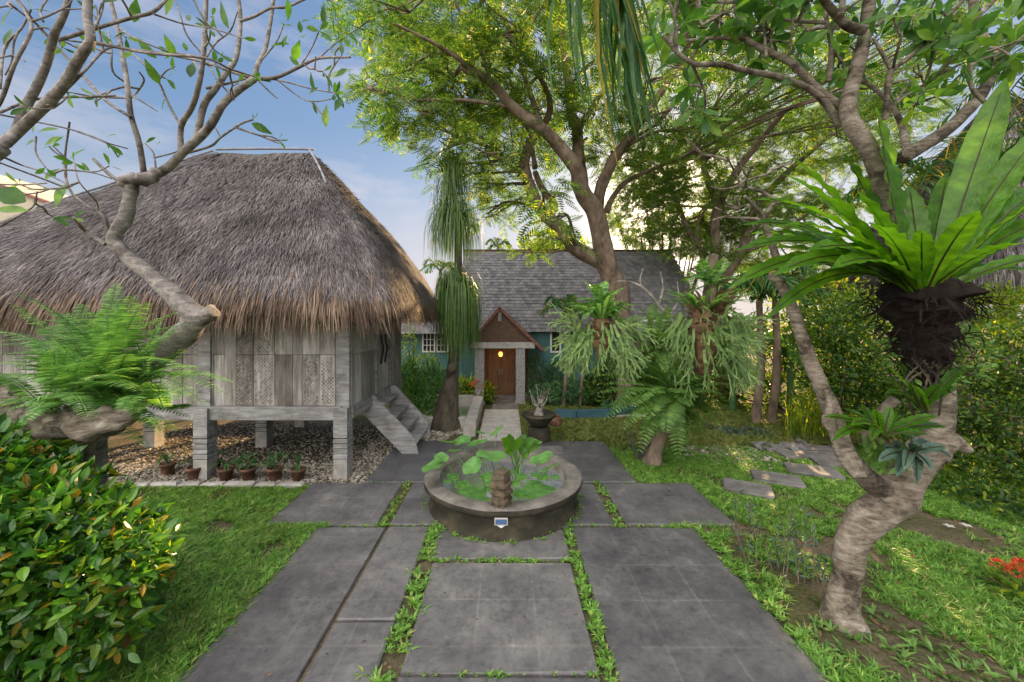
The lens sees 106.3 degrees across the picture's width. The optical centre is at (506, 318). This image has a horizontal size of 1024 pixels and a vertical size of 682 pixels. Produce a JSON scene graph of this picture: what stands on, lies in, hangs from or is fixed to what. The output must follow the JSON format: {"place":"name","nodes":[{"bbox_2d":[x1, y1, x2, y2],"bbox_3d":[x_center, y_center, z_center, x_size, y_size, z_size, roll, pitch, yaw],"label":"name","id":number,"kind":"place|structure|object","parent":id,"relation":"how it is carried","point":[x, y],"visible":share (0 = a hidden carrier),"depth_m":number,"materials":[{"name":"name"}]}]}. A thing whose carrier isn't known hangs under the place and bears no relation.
{"place":"outdoors","nodes":[
{"label":"outdoors","id":0,"kind":"place"},
{"bbox_2d":[0,175,67,221],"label":"cream building","id":1,"kind":"structure","parent":0,"point":[45,197],"depth_m":16.36,"materials":[{"name":"paint"}]},
{"bbox_2d":[20,480,334,681],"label":"lawn grass","id":2,"kind":"structure","parent":0,"point":[209,551],"depth_m":4.19,"materials":[{"name":"plant"}]},
{"bbox_2d":[77,485,294,659],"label":"dry grass","id":3,"kind":"structure","parent":2,"relation":"on","point":[208,498],"depth_m":3.70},
{"bbox_2d":[419,257,453,285],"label":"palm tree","id":4,"kind":"object","parent":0,"point":[433,264],"visible":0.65,"depth_m":21.84,"materials":[{"name":"green plant"}]},
{"bbox_2d":[431,401,471,415],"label":"water","id":5,"kind":"structure","parent":0,"point":[463,407],"depth_m":10.97,"materials":[{"name":"liquid"}]},
{"bbox_2d":[485,237,511,248],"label":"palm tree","id":6,"kind":"object","parent":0,"point":[507,242],"visible":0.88,"depth_m":24.04,"materials":[{"name":"green plant"}]},
{"bbox_2d":[478,399,521,440],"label":"garden path","id":7,"kind":"structure","parent":0,"point":[504,413],"depth_m":9.95,"materials":[{"name":"concrete"}]},
{"bbox_2d":[178,441,830,681],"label":"paving","id":8,"kind":"structure","parent":0,"point":[685,612],"depth_m":3.62,"materials":[{"name":"stone"}]},
{"bbox_2d":[364,385,430,453],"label":"staircase","id":9,"kind":"structure","parent":8,"relation":"on","point":[390,426],"depth_m":7.60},
{"bbox_2d":[424,447,581,541],"bbox_3d":[-0.047,2.495,5.690,2.300,0.449,2.300,0,0,0],"label":"stone basin","id":10,"kind":"object","parent":8,"relation":"on","point":[529,519],"visible":0.69,"depth_m":4.80,"materials":[{"name":"stone"}]},
{"bbox_2d":[494,518,507,527],"bbox_3d":[-0.060,2.406,4.513,0.160,0.117,0.033,0,0,0],"label":"solar light","id":11,"kind":"object","parent":10,"relation":"attached to","point":[500,522],"visible":1,"depth_m":4.50,"materials":[{"name":"plastic"}]},
{"bbox_2d":[490,468,512,508],"bbox_3d":[-0.060,2.072,4.698,0.236,0.418,0.215,0,0,26],"label":"carved stone","id":12,"kind":"object","parent":10,"relation":"on","point":[501,490],"visible":1,"depth_m":4.63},
{"bbox_2d":[441,457,564,500],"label":"water","id":13,"kind":"structure","parent":10,"relation":"in","point":[476,481],"depth_m":5.74,"materials":[{"name":"green liquid"}]},
{"bbox_2d":[467,488,485,496],"bbox_3d":[-0.399,2.365,5.201,0.260,0.005,0.260,0,0,0],"label":"lily pad","id":14,"kind":"object","parent":13,"relation":"on","point":[477,492],"visible":1,"depth_m":5.21,"materials":[{"name":"green plant"}]},
{"bbox_2d":[422,425,556,488],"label":"lotus plant","id":15,"kind":"object","parent":13,"relation":"on","point":[473,464],"visible":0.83,"depth_m":5.30,"materials":[{"name":"green plant"}]},
{"bbox_2d":[501,434,539,474],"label":"arum plant","id":16,"kind":"object","parent":13,"relation":"on","point":[524,445],"visible":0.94,"depth_m":5.87,"materials":[{"name":"green plant"}]},
{"bbox_2d":[525,488,546,497],"bbox_3d":[0.407,2.364,5.201,0.320,0.006,0.320,0,0,0],"label":"lily pad","id":17,"kind":"object","parent":13,"relation":"on","point":[533,492],"visible":0.94,"depth_m":5.20,"materials":[{"name":"green plant"}]},
{"bbox_2d":[538,486,556,493],"bbox_3d":[0.570,2.363,5.283,0.260,0.005,0.260,0,0,0],"label":"lily pad","id":18,"kind":"object","parent":13,"relation":"on","point":[549,489],"visible":0.9,"depth_m":5.30,"materials":[{"name":"green plant"}]},
{"bbox_2d":[164,480,849,681],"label":"grass","id":19,"kind":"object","parent":8,"relation":"on","point":[435,527],"visible":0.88,"depth_m":3.65,"materials":[{"name":"green plant"}]},
{"bbox_2d":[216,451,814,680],"bbox_3d":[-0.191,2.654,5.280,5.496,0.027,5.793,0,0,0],"label":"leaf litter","id":20,"kind":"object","parent":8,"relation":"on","point":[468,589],"visible":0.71,"depth_m":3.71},
{"bbox_2d":[537,446,563,453],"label":"patched paving","id":21,"kind":"structure","parent":8,"relation":"on","point":[556,449],"depth_m":7.77,"materials":[{"name":"concrete"}]},
{"bbox_2d":[0,0,1023,321],"label":"sky","id":22,"kind":"structure","parent":0,"point":[377,177],"materials":[{"name":"blue"}]},
{"bbox_2d":[15,322,1023,681],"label":"ground","id":23,"kind":"structure","parent":0,"point":[801,606],"depth_m":4.33,"materials":[{"name":"soil"}]},
{"bbox_2d":[0,412,189,681],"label":"hedge","id":24,"kind":"object","parent":23,"relation":"on","point":[55,607],"visible":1,"depth_m":2.58,"materials":[{"name":"green plant"}]},
{"bbox_2d":[0,0,260,226],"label":"frangipani tree","id":25,"kind":"object","parent":23,"relation":"on","point":[28,116],"visible":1,"depth_m":2.92,"materials":[{"name":"grey plant"}]},
{"bbox_2d":[0,0,357,581],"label":"frangipani tree","id":26,"kind":"object","parent":23,"relation":"on","point":[95,432],"visible":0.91,"depth_m":3.61,"materials":[{"name":"grey plant"}]},
{"bbox_2d":[7,312,183,389],"bbox_3d":[-3.873,0.338,3.729,1.906,0.801,0.722,0,0,0],"label":"broad fern","id":27,"kind":"object","parent":26,"relation":"on","point":[38,367],"visible":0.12,"depth_m":3.55,"materials":[{"name":"green plant"}]},
{"bbox_2d":[0,283,232,447],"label":"sword fern","id":28,"kind":"object","parent":26,"relation":"on","point":[104,378],"visible":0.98,"depth_m":3.22,"materials":[{"name":"green plant"}]},
{"bbox_2d":[119,480,305,488],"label":"kerb","id":29,"kind":"structure","parent":23,"relation":"on","point":[284,484],"depth_m":6.10,"materials":[{"name":"stone"}]},
{"bbox_2d":[107,422,448,483],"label":"gravel","id":30,"kind":"structure","parent":23,"relation":"on","point":[357,474],"depth_m":7.56,"materials":[{"name":"gravel"}]},
{"bbox_2d":[154,453,185,474],"bbox_3d":[-5.935,2.532,6.614,0.408,0.329,0.578,0,0,-9],"label":"flower pot","id":31,"kind":"object","parent":30,"relation":"on","point":[167,467],"visible":1,"depth_m":6.60,"materials":[{"name":"ceramic"}]},
{"bbox_2d":[175,458,200,480],"bbox_3d":[-5.285,2.532,6.448,0.411,0.328,0.359,0,0,0],"label":"flower pot","id":32,"kind":"object","parent":30,"relation":"on","point":[192,473],"visible":0.71,"depth_m":6.35,"materials":[{"name":"ceramic"}]},
{"bbox_2d":[0,147,442,479],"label":"thatched hut","id":33,"kind":"object","parent":30,"relation":"on","point":[301,273],"visible":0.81,"depth_m":6.45,"materials":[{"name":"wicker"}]},
{"bbox_2d":[378,320,387,390],"bbox_3d":[-2.628,0.730,8.207,0.104,1.560,0.794,0,0,0],"label":"door","id":34,"kind":"structure","parent":33,"relation":"in","point":[382,339],"depth_m":8.22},
{"bbox_2d":[207,459,244,480],"bbox_3d":[-4.614,2.532,6.338,0.628,0.329,0.403,0,0,-12],"label":"flower pot","id":35,"kind":"object","parent":30,"relation":"on","point":[225,472],"visible":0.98,"depth_m":6.34,"materials":[{"name":"ceramic"}]},
{"bbox_2d":[236,450,264,480],"bbox_3d":[-4.274,2.457,6.421,0.443,0.478,0.407,0,0,-42],"label":"flower pot","id":36,"kind":"object","parent":30,"relation":"on","point":[247,471],"visible":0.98,"depth_m":6.36,"materials":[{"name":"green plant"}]},
{"bbox_2d":[256,449,287,481],"bbox_3d":[-3.887,2.447,6.384,0.460,0.498,0.361,0,0,8],"label":"flower pot","id":37,"kind":"object","parent":30,"relation":"on","point":[274,471],"visible":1,"depth_m":6.35,"materials":[{"name":"brown plant"}]},
{"bbox_2d":[281,452,305,480],"bbox_3d":[-3.486,2.465,6.331,0.335,0.462,0.384,0,0,0],"label":"flower pot","id":38,"kind":"object","parent":30,"relation":"on","point":[297,471],"visible":0.99,"depth_m":6.34,"materials":[{"name":"brown ceramic"}]},
{"bbox_2d":[387,354,445,420],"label":"shrub","id":39,"kind":"object","parent":23,"relation":"on","point":[417,388],"visible":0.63,"depth_m":10.17,"materials":[{"name":"green plant"}]},
{"bbox_2d":[401,322,439,400],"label":"shrub","id":40,"kind":"object","parent":23,"relation":"on","point":[415,350],"visible":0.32,"depth_m":12.54,"materials":[{"name":"green plant"}]},
{"bbox_2d":[430,429,462,436],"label":"pebbles","id":41,"kind":"object","parent":23,"relation":"on","point":[449,434],"visible":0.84,"depth_m":8.86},
{"bbox_2d":[421,394,483,436],"bbox_3d":[-1.449,2.539,10.400,1.507,0.338,3.306,0,0,0],"label":"pond border","id":42,"kind":"object","parent":23,"relation":"on","point":[469,422],"visible":0.4,"depth_m":9.41,"materials":[{"name":"concrete"}]},
{"bbox_2d":[422,147,485,432],"bbox_3d":[-1.247,-0.608,9.302,1.570,6.980,1.579,0,0,0],"label":"ponytail palm","id":43,"kind":"object","parent":23,"relation":"on","point":[456,298],"visible":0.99,"depth_m":9.05,"materials":[{"name":"green plant"}]},
{"bbox_2d":[458,373,499,404],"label":"shrub","id":44,"kind":"object","parent":23,"relation":"on","point":[470,389],"visible":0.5,"depth_m":12.11,"materials":[{"name":"green plant"}]},
{"bbox_2d":[525,352,569,400],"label":"shrub","id":45,"kind":"object","parent":23,"relation":"on","point":[534,359],"visible":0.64,"depth_m":12.44,"materials":[{"name":"green plant"}]},
{"bbox_2d":[401,249,698,405],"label":"teal house","id":46,"kind":"structure","parent":23,"relation":"on","point":[516,292],"depth_m":13.89,"materials":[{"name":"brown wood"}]},
{"bbox_2d":[422,333,434,351],"bbox_3d":[-3.227,1.000,15.973,0.537,0.830,0.046,0,0,0],"label":"window","id":47,"kind":"structure","parent":46,"relation":"in","point":[428,342],"depth_m":15.98,"materials":[{"name":"white paint"}]},
{"bbox_2d":[487,349,500,394],"bbox_3d":[-0.420,1.838,13.019,0.470,1.585,0.122,0,0,0],"label":"door","id":48,"kind":"structure","parent":46,"relation":"in","point":[493,358],"depth_m":13.01,"materials":[{"name":"brown wood"}]},
{"bbox_2d":[501,349,514,394],"bbox_3d":[0.060,1.838,13.019,0.470,1.585,0.122,0,0,0],"label":"door","id":49,"kind":"structure","parent":46,"relation":"in","point":[508,357],"depth_m":13.01,"materials":[{"name":"brown wood"}]},
{"bbox_2d":[550,332,560,352],"bbox_3d":[1.668,0.769,12.973,0.370,0.782,0.046,0,0,0],"label":"window","id":50,"kind":"structure","parent":46,"relation":"in","point":[553,335],"depth_m":12.98,"materials":[{"name":"white paint"}]},
{"bbox_2d":[517,227,591,248],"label":"distant tree","id":51,"kind":"object","parent":23,"relation":"on","point":[526,244],"visible":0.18,"depth_m":24.39,"materials":[{"name":"green plant"}]},
{"bbox_2d":[539,294,584,406],"bbox_3d":[1.732,1.004,11.592,1.499,3.427,1.349,0,0,0],"label":"palm tree","id":52,"kind":"object","parent":23,"relation":"on","point":[559,302],"visible":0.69,"depth_m":11.53,"materials":[{"name":"brown plant"}]},
{"bbox_2d":[524,372,600,405],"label":"shrub","id":53,"kind":"object","parent":23,"relation":"on","point":[571,399],"visible":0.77,"depth_m":11.67,"materials":[{"name":"green plant"}]},
{"bbox_2d":[562,302,591,405],"bbox_3d":[2.209,1.111,11.574,1.084,3.213,1.119,0,0,8],"label":"palm tree","id":54,"kind":"object","parent":23,"relation":"on","point":[582,377],"visible":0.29,"depth_m":11.55,"materials":[{"name":"brown plant"}]},
{"bbox_2d":[555,405,634,419],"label":"curved kerb","id":55,"kind":"structure","parent":23,"relation":"on","point":[579,413],"depth_m":10.20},
{"bbox_2d":[546,0,663,164],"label":"palm tree","id":56,"kind":"object","parent":23,"relation":"on","point":[629,44],"visible":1,"depth_m":2.48,"materials":[{"name":"green plant"}]},
{"bbox_2d":[579,349,647,407],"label":"shrub","id":57,"kind":"object","parent":23,"relation":"on","point":[589,378],"visible":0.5,"depth_m":11.40,"materials":[{"name":"green plant"}]},
{"bbox_2d":[596,396,637,416],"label":"shrub","id":58,"kind":"object","parent":23,"relation":"on","point":[604,405],"visible":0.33,"depth_m":10.51,"materials":[{"name":"green plant"}]},
{"bbox_2d":[627,429,652,459],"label":"herb clump","id":59,"kind":"object","parent":23,"relation":"on","point":[642,453],"visible":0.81,"depth_m":7.25,"materials":[{"name":"green plant"}]},
{"bbox_2d":[596,254,717,465],"bbox_3d":[2.814,0.822,7.120,2.313,4.076,0.355,0,0,-6],"label":"tree","id":60,"kind":"object","parent":23,"relation":"on","point":[653,455],"visible":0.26,"depth_m":7.07,"materials":[{"name":"brown plant"}]},
{"bbox_2d":[544,294,660,385],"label":"staghorn fern","id":61,"kind":"object","parent":60,"relation":"hanging from","point":[579,344],"visible":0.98,"depth_m":6.77,"materials":[{"name":"green plant"}]},
{"bbox_2d":[575,281,637,336],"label":"sword fern","id":62,"kind":"object","parent":60,"relation":"attached to","point":[598,291],"visible":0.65,"depth_m":6.95,"materials":[{"name":"green plant"}]},
{"bbox_2d":[631,303,676,371],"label":"sword fern","id":63,"kind":"object","parent":60,"relation":"attached to","point":[658,325],"visible":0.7,"depth_m":7.01,"materials":[{"name":"green plant"}]},
{"bbox_2d":[597,357,737,457],"bbox_3d":[3.025,1.519,6.927,2.886,1.763,1.359,0,0,0],"label":"sword fern","id":64,"kind":"object","parent":60,"relation":"attached to","point":[662,400],"visible":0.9,"depth_m":6.73,"materials":[{"name":"green plant"}]},
{"bbox_2d":[640,280,776,401],"bbox_3d":[3.657,0.377,7.109,2.455,2.328,2.093,0,0,0],"label":"staghorn fern","id":65,"kind":"object","parent":60,"relation":"hanging from","point":[701,341],"visible":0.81,"depth_m":6.75,"materials":[{"name":"green plant"}]},
{"bbox_2d":[682,286,742,319],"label":"basket fern","id":66,"kind":"object","parent":60,"relation":"attached to","point":[720,309],"visible":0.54,"depth_m":6.89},
{"bbox_2d":[684,255,741,295],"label":"sword fern","id":67,"kind":"object","parent":66,"relation":"attached to","point":[706,276],"visible":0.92,"depth_m":7.03,"materials":[{"name":"green plant"}]},
{"bbox_2d":[312,0,1017,409],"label":"flame tree","id":68,"kind":"object","parent":23,"relation":"on","point":[508,112],"visible":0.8,"depth_m":9.65,"materials":[{"name":"green plant"}]},
{"bbox_2d":[604,173,735,292],"bbox_3d":[8.092,-2.535,19.944,7.565,10.518,2.961,0,0,0],"label":"feathery tree","id":69,"kind":"object","parent":23,"relation":"on","point":[611,225],"visible":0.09,"depth_m":19.86,"materials":[{"name":"green plant"}]},
{"bbox_2d":[635,344,724,406],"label":"shrub","id":70,"kind":"object","parent":23,"relation":"on","point":[707,393],"visible":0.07,"depth_m":11.68,"materials":[{"name":"green plant"}]},
{"bbox_2d":[518,400,863,447],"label":"lawn grass","id":71,"kind":"structure","parent":23,"relation":"on","point":[592,428],"depth_m":9.09,"materials":[{"name":"plant"}]},
{"bbox_2d":[522,382,556,442],"bbox_3d":[0.717,2.045,8.438,0.735,1.310,0.735,0,0,32],"label":"potted bonsai","id":72,"kind":"object","parent":71,"relation":"on","point":[539,418],"visible":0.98,"depth_m":8.30,"materials":[{"name":"stone"}]},
{"bbox_2d":[550,414,561,427],"bbox_3d":[1.239,2.550,9.529,0.300,0.300,0.300,0,0,0],"label":"round pot","id":73,"kind":"object","parent":71,"relation":"on","point":[556,421],"visible":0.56,"depth_m":9.42,"materials":[{"name":"ceramic"}]},
{"bbox_2d":[682,315,771,411],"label":"banana plant","id":74,"kind":"object","parent":23,"relation":"on","point":[732,405],"visible":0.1,"depth_m":10.87,"materials":[{"name":"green plant"}]},
{"bbox_2d":[664,440,796,468],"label":"grass","id":75,"kind":"structure","parent":23,"relation":"on","point":[767,458],"depth_m":7.51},
{"bbox_2d":[692,422,772,436],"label":"shrub","id":76,"kind":"object","parent":23,"relation":"on","point":[723,428],"visible":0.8,"depth_m":8.97,"materials":[{"name":"green plant"}]},
{"bbox_2d":[722,477,774,500],"bbox_3d":[3.760,2.671,5.995,0.672,0.110,0.484,0,0,29],"label":"stepping stone","id":77,"kind":"object","parent":23,"relation":"on","point":[754,489],"visible":0.91,"depth_m":5.95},
{"bbox_2d":[718,269,822,423],"bbox_3d":[6.327,0.707,9.761,2.724,4.051,2.362,0,0,35],"label":"palm tree","id":78,"kind":"object","parent":23,"relation":"on","point":[757,407],"visible":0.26,"depth_m":9.68,"materials":[{"name":"brown plant"}]},
{"bbox_2d":[750,469,806,490],"bbox_3d":[4.472,2.667,6.357,0.715,0.111,0.474,0,0,26],"label":"stepping stone","id":79,"kind":"object","parent":23,"relation":"on","point":[774,478],"visible":0.86,"depth_m":6.28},
{"bbox_2d":[751,439,811,452],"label":"rocks","id":80,"kind":"object","parent":23,"relation":"on","point":[792,445],"visible":0.8,"depth_m":7.88,"materials":[{"name":"stone"}]},
{"bbox_2d":[732,481,832,599],"bbox_3d":[2.930,2.327,4.154,0.786,0.748,1.236,0,0,-24],"label":"herb clump","id":81,"kind":"object","parent":23,"relation":"on","point":[819,567],"visible":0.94,"depth_m":4.02,"materials":[{"name":"green plant"}]},
{"bbox_2d":[700,303,866,411],"bbox_3d":[8.222,1.041,11.507,4.724,3.532,2.615,0,0,15],"label":"shrub","id":82,"kind":"object","parent":23,"relation":"on","point":[767,388],"visible":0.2,"depth_m":11.22,"materials":[{"name":"green plant"}]},
{"bbox_2d":[592,75,987,396],"bbox_3d":[10.447,-3.285,14.535,14.268,12.179,6.927,0,0,-4],"label":"flame tree","id":83,"kind":"object","parent":23,"relation":"on","point":[671,194],"visible":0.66,"depth_m":13.23,"materials":[{"name":"green plant"}]},
{"bbox_2d":[733,265,846,423],"bbox_3d":[6.834,0.699,9.717,2.496,4.067,2.298,0,0,-22],"label":"palm tree","id":84,"kind":"object","parent":23,"relation":"on","point":[792,276],"visible":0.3,"depth_m":9.68,"materials":[{"name":"brown plant"}]},
{"bbox_2d":[753,320,827,416],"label":"banana plant","id":85,"kind":"object","parent":23,"relation":"on","point":[790,382],"visible":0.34,"depth_m":10.26,"materials":[{"name":"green plant"}]},
{"bbox_2d":[768,444,832,451],"bbox_3d":[6.148,2.662,7.829,1.423,0.105,0.337,0,0,3],"label":"stepping stone","id":86,"kind":"object","parent":23,"relation":"on","point":[827,448],"visible":0.27,"depth_m":7.80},
{"bbox_2d":[775,450,835,459],"bbox_3d":[5.996,2.668,7.429,1.319,0.093,0.374,0,0,5],"label":"stepping stone","id":87,"kind":"object","parent":23,"relation":"on","point":[789,454],"visible":0.5,"depth_m":7.45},
{"bbox_2d":[783,462,845,481],"bbox_3d":[5.322,2.664,6.670,0.786,0.102,0.504,0,0,23],"label":"stepping stone","id":88,"kind":"object","parent":23,"relation":"on","point":[796,469],"visible":0.95,"depth_m":6.59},
{"bbox_2d":[609,443,1023,681],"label":"lawn grass","id":89,"kind":"structure","parent":23,"relation":"on","point":[969,563],"depth_m":4.51,"materials":[{"name":"plant"}]},
{"bbox_2d":[655,464,1023,681],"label":"fallen leaves","id":90,"kind":"object","parent":89,"relation":"on","point":[952,637],"depth_m":3.73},
{"bbox_2d":[769,382,863,438],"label":"reed clump","id":91,"kind":"object","parent":23,"relation":"on","point":[812,412],"visible":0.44,"depth_m":8.71,"materials":[{"name":"green plant"}]},
{"bbox_2d":[765,309,888,379],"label":"banana plant","id":92,"kind":"object","parent":23,"relation":"on","point":[787,341],"visible":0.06,"depth_m":10.48,"materials":[{"name":"green plant"}]},
{"bbox_2d":[642,0,1023,636],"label":"frangipani tree","id":93,"kind":"object","parent":23,"relation":"on","point":[883,505],"visible":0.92,"depth_m":3.57,"materials":[{"name":"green plant"}]},
{"bbox_2d":[728,78,1023,394],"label":"birds nest fern","id":94,"kind":"object","parent":93,"relation":"attached to","point":[953,234],"visible":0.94,"depth_m":3.25,"materials":[{"name":"green plant"}]},
{"bbox_2d":[824,404,945,440],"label":"birds nest fern","id":95,"kind":"object","parent":93,"relation":"attached to","point":[887,422],"visible":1,"depth_m":3.17,"materials":[{"name":"green plant"}]},
{"bbox_2d":[878,427,952,484],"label":"rosette plant","id":96,"kind":"object","parent":93,"relation":"attached to","point":[907,457],"visible":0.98,"depth_m":3.11,"materials":[{"name":"plant"}]},
{"bbox_2d":[882,359,962,410],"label":"birds nest fern","id":97,"kind":"object","parent":93,"relation":"attached to","point":[926,398],"visible":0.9,"depth_m":3.23,"materials":[{"name":"green plant"}]},
{"bbox_2d":[855,298,1006,473],"bbox_3d":[3.834,0.510,3.550,1.687,1.633,0.620,0,0,-11],"label":"climbing vine","id":98,"kind":"object","parent":93,"relation":"attached to","point":[876,466],"visible":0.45,"depth_m":3.43,"materials":[{"name":"green plant"}]},
{"bbox_2d":[808,455,873,469],"bbox_3d":[6.095,2.665,7.043,0.827,0.088,0.478,0,0,17],"label":"stepping stone","id":99,"kind":"object","parent":23,"relation":"on","point":[825,461],"visible":0.5,"depth_m":7.03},
{"bbox_2d":[778,281,909,430],"bbox_3d":[6.821,0.976,7.698,2.088,3.477,1.857,0,0,0],"label":"shrub","id":100,"kind":"object","parent":23,"relation":"on","point":[838,343],"visible":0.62,"depth_m":7.55,"materials":[{"name":"green plant"}]},
{"bbox_2d":[763,275,976,401],"bbox_3d":[11.382,0.619,11.440,5.674,4.229,4.113,0,0,0],"label":"shrub","id":101,"kind":"object","parent":23,"relation":"on","point":[844,284],"visible":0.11,"depth_m":11.61,"materials":[{"name":"green plant"}]},
{"bbox_2d":[764,541,1023,681],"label":"soil weeds","id":102,"kind":"object","parent":23,"relation":"on","point":[934,667],"visible":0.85,"depth_m":3.13,"materials":[{"name":"green plant"}]},
{"bbox_2d":[803,92,1023,434],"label":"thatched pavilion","id":103,"kind":"structure","parent":23,"relation":"on","point":[1016,277],"depth_m":10.14,"materials":[{"name":"plant"}]},
{"bbox_2d":[838,334,1023,472],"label":"shrub","id":104,"kind":"object","parent":23,"relation":"on","point":[906,413],"visible":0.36,"depth_m":6.85,"materials":[{"name":"green plant"}]},
{"bbox_2d":[841,116,1023,455],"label":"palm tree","id":105,"kind":"object","parent":23,"relation":"on","point":[919,171],"visible":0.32,"depth_m":7.40,"materials":[{"name":"green plant"}]},
{"bbox_2d":[928,467,1023,526],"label":"shrub","id":106,"kind":"object","parent":23,"relation":"on","point":[987,494],"visible":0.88,"depth_m":5.52,"materials":[{"name":"green plant"}]},
{"bbox_2d":[946,309,1023,499],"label":"shrub","id":107,"kind":"object","parent":23,"relation":"on","point":[1013,395],"visible":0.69,"depth_m":6.13,"materials":[{"name":"green plant"}]},
{"bbox_2d":[954,275,1023,448],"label":"shrub","id":108,"kind":"object","parent":23,"relation":"on","point":[1016,309],"visible":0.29,"depth_m":7.77,"materials":[{"name":"green plant"}]},
{"bbox_2d":[983,556,1023,598],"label":"flowering shrub","id":109,"kind":"object","parent":23,"relation":"on","point":[998,573],"visible":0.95,"depth_m":3.73,"materials":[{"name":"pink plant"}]},
{"bbox_2d":[931,24,1023,135],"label":"palm tree","id":110,"kind":"object","parent":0,"point":[970,94],"visible":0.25,"depth_m":7.66,"materials":[{"name":"green plant"}]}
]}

